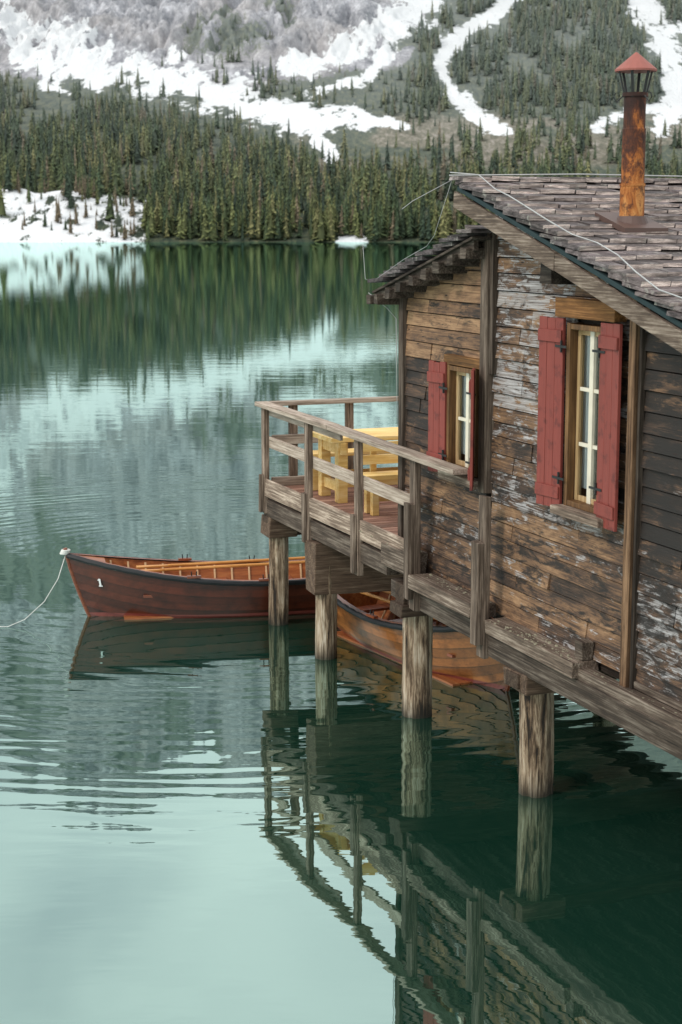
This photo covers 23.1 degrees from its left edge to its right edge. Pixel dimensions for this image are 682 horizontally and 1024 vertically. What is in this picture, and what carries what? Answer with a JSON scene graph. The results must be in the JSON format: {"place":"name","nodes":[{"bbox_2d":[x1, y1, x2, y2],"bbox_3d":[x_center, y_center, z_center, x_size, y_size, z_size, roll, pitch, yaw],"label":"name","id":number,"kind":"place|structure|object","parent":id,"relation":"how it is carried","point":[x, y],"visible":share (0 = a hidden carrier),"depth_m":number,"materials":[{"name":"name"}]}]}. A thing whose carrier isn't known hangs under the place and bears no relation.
{"place":"outdoors","nodes":[
{"label":"outdoors","id":0,"kind":"place"},
{"bbox_2d":[0,242,681,1023],"bbox_3d":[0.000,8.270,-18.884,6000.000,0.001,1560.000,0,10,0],"label":"lake water","id":1,"kind":"structure","parent":0,"point":[236,820],"depth_m":15.89,"materials":[{"name":"teal liquid"}]},
{"bbox_2d":[63,547,315,619],"bbox_3d":[-1.424,0.928,22.162,4.462,1.086,1.400,-2,10,-11],"label":"rowing boat","id":2,"kind":"object","parent":1,"relation":"on","point":[131,588],"visible":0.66,"depth_m":21.69,"materials":[{"name":"brown wood"}]},
{"bbox_2d":[0,549,70,626],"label":"mooring rope","id":3,"kind":"object","parent":2,"relation":"attached to","point":[65,552],"visible":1,"depth_m":21.55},
{"bbox_2d":[337,591,510,691],"bbox_3d":[1.061,1.358,19.626,1.380,1.086,3.813,-5,11,-28],"label":"rowing boat","id":4,"kind":"object","parent":1,"relation":"on","point":[371,621],"visible":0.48,"depth_m":19.21,"materials":[{"name":"orange wood"}]},
{"bbox_2d":[261,478,616,797],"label":"wooden deck","id":5,"kind":"structure","parent":1,"relation":"in","point":[330,576],"depth_m":18.77,"materials":[{"name":"brown wood"}]},
{"bbox_2d":[313,427,397,502],"bbox_3d":[0.726,-0.605,20.435,2.105,0.789,0.821,-4,10,-21],"label":"picnic table","id":6,"kind":"object","parent":5,"relation":"on","point":[327,445],"visible":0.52,"depth_m":20.04,"materials":[{"name":"yellow wood"}]},
{"bbox_2d":[313,448,397,490],"bbox_3d":[0.396,-0.569,21.177,1.904,0.468,0.332,-4,10,-20],"label":"pine bench","id":7,"kind":"object","parent":5,"relation":"on","point":[315,472],"visible":0.08,"depth_m":20.93,"materials":[{"name":"yellow wood"}]},
{"bbox_2d":[255,396,491,658],"bbox_3d":[2.077,-0.147,18.887,4.300,1.751,6.580,-4,10,-21],"label":"wooden railing","id":8,"kind":"object","parent":5,"relation":"on","point":[292,439],"visible":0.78,"depth_m":18.02,"materials":[{"name":"brown wood"}]},
{"bbox_2d":[363,441,397,515],"bbox_3d":[1.098,-0.454,19.323,1.905,0.860,0.381,-4,10,-21],"label":"pine bench","id":9,"kind":"object","parent":5,"relation":"on","point":[373,459],"visible":0.26,"depth_m":19.11,"materials":[{"name":"yellow wood"}]},
{"bbox_2d":[381,470,681,759],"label":"base beams and sills","id":10,"kind":"structure","parent":5,"relation":"on","point":[578,681],"depth_m":13.95,"materials":[{"name":"brown wood"}]},
{"bbox_2d":[359,530,677,715],"bbox_3d":[1.387,0.869,15.143,0.255,0.355,6.506,-4,10,-21],"label":"ledge moss and debris","id":11,"kind":"object","parent":10,"relation":"on","point":[530,634],"visible":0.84,"depth_m":14.43,"materials":[{"name":"green plant"}]},
{"bbox_2d":[0,0,681,241],"bbox_3d":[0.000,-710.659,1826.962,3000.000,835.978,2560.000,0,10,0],"label":"mountain terrain","id":12,"kind":"structure","parent":0,"point":[97,44],"depth_m":1134.81,"materials":[{"name":"white snow"}]},
{"bbox_2d":[0,0,681,241],"bbox_3d":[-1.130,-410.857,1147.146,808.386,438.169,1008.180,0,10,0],"label":"conifer forest","id":13,"kind":"object","parent":12,"relation":"on","point":[369,210],"visible":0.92,"depth_m":841.34,"materials":[{"name":"green plant"}]},
{"bbox_2d":[412,239,681,678],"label":"lining and floor","id":14,"kind":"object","parent":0,"point":[609,671],"visible":0.15,"depth_m":14.51,"materials":[{"name":"brown wood"}]},
{"bbox_2d":[398,233,646,689],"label":"corner posts","id":15,"kind":"object","parent":14,"relation":"on","point":[634,435],"visible":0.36,"depth_m":13.14,"materials":[{"name":"brown wood"}]},
{"bbox_2d":[438,340,604,494],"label":"shutter hinges","id":16,"kind":"object","parent":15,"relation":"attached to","point":[557,477],"visible":0.86,"depth_m":13.83,"materials":[{"name":"black metal"}]},
{"bbox_2d":[426,360,446,471],"bbox_3d":[0.930,-0.923,16.223,0.050,1.089,0.315,-5,11,-27],"label":"shutter","id":17,"kind":"object","parent":16,"relation":"attached to","point":[437,397],"visible":0.93,"depth_m":16.20,"materials":[{"name":"red paint"}]},
{"bbox_2d":[467,368,475,490],"bbox_3d":[1.200,-0.762,15.339,0.050,1.103,0.305,1,10,7],"label":"shutter","id":18,"kind":"object","parent":16,"relation":"attached to","point":[470,472],"visible":1,"depth_m":15.22,"materials":[{"name":"red paint"}]},
{"bbox_2d":[535,316,565,505],"bbox_3d":[1.759,-0.835,14.030,0.049,1.607,0.355,-5,11,-26],"label":"shutter","id":19,"kind":"object","parent":16,"relation":"attached to","point":[551,388],"visible":0.89,"depth_m":14.00,"materials":[{"name":"red paint"}]},
{"bbox_2d":[404,214,681,711],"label":"plank walls","id":20,"kind":"structure","parent":14,"relation":"on","point":[556,578],"depth_m":14.51,"materials":[{"name":"brown wood"}]},
{"bbox_2d":[446,364,478,477],"bbox_3d":[1.216,-0.876,15.825,0.180,1.012,0.644,-4,10,-20],"label":"window","id":21,"kind":"structure","parent":20,"relation":"attached to","point":[451,418],"depth_m":16.01,"materials":[{"name":"brown wood"}]},
{"bbox_2d":[455,371,470,467],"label":"sash bars","id":22,"kind":"object","parent":21,"relation":"in","point":[459,419],"visible":0.53,"depth_m":15.97,"materials":[{"name":"white wood"}]},
{"bbox_2d":[461,376,465,453],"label":"curtains","id":23,"kind":"object","parent":21,"relation":"attached to","point":[463,426],"visible":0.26,"depth_m":16.03,"materials":[{"name":"white fabric"}]},
{"bbox_2d":[366,186,681,352],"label":"roof structure","id":24,"kind":"object","parent":20,"relation":"on","point":[555,268],"visible":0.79,"depth_m":13.54,"materials":[{"name":"brown wood"}]},
{"bbox_2d":[367,225,492,282],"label":"annex roof shingles","id":25,"kind":"object","parent":24,"relation":"on","point":[411,263],"visible":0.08,"depth_m":15.72,"materials":[{"name":"grey wood"}]},
{"bbox_2d":[363,172,681,424],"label":"lightning cables","id":26,"kind":"object","parent":24,"relation":"attached to","point":[481,175],"visible":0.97,"depth_m":14.70,"materials":[{"name":"grey metal"}]},
{"bbox_2d":[449,176,681,319],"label":"roof shingles","id":27,"kind":"object","parent":24,"relation":"on","point":[572,205],"visible":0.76,"depth_m":13.54,"materials":[{"name":"grey wood"}]},
{"bbox_2d":[595,52,667,233],"bbox_3d":[2.361,-2.938,13.449,0.400,1.500,0.490,-4,10,-21],"label":"stove chimney","id":28,"kind":"object","parent":24,"relation":"on","point":[629,217],"visible":0.95,"depth_m":13.38,"materials":[{"name":"metal"}]},
{"bbox_2d":[444,297,626,369],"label":"window lintels","id":29,"kind":"structure","parent":20,"relation":"attached to","point":[590,309],"depth_m":13.46,"materials":[{"name":"brown wood"}]},
{"bbox_2d":[563,322,600,514],"bbox_3d":[2.054,-0.768,13.606,0.180,1.522,0.604,-4,10,-20],"label":"window","id":30,"kind":"structure","parent":20,"relation":"attached to","point":[570,414],"depth_m":13.79,"materials":[{"name":"brown wood"}]},
{"bbox_2d":[581,335,589,488],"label":"curtains","id":31,"kind":"object","parent":30,"relation":"attached to","point":[585,410],"visible":0.27,"depth_m":13.79,"materials":[{"name":"white fabric"}]},
{"bbox_2d":[574,330,599,504],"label":"sash bars","id":32,"kind":"object","parent":30,"relation":"attached to","point":[591,445],"visible":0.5,"depth_m":13.68,"materials":[{"name":"white wood"}]},
{"bbox_2d":[594,323,622,531],"bbox_3d":[2.101,-0.671,13.123,0.049,1.629,0.355,-3,10,-16],"label":"shutter","id":33,"kind":"object","parent":30,"relation":"attached to","point":[610,338],"visible":0.92,"depth_m":13.08,"materials":[{"name":"red paint"}]}
]}

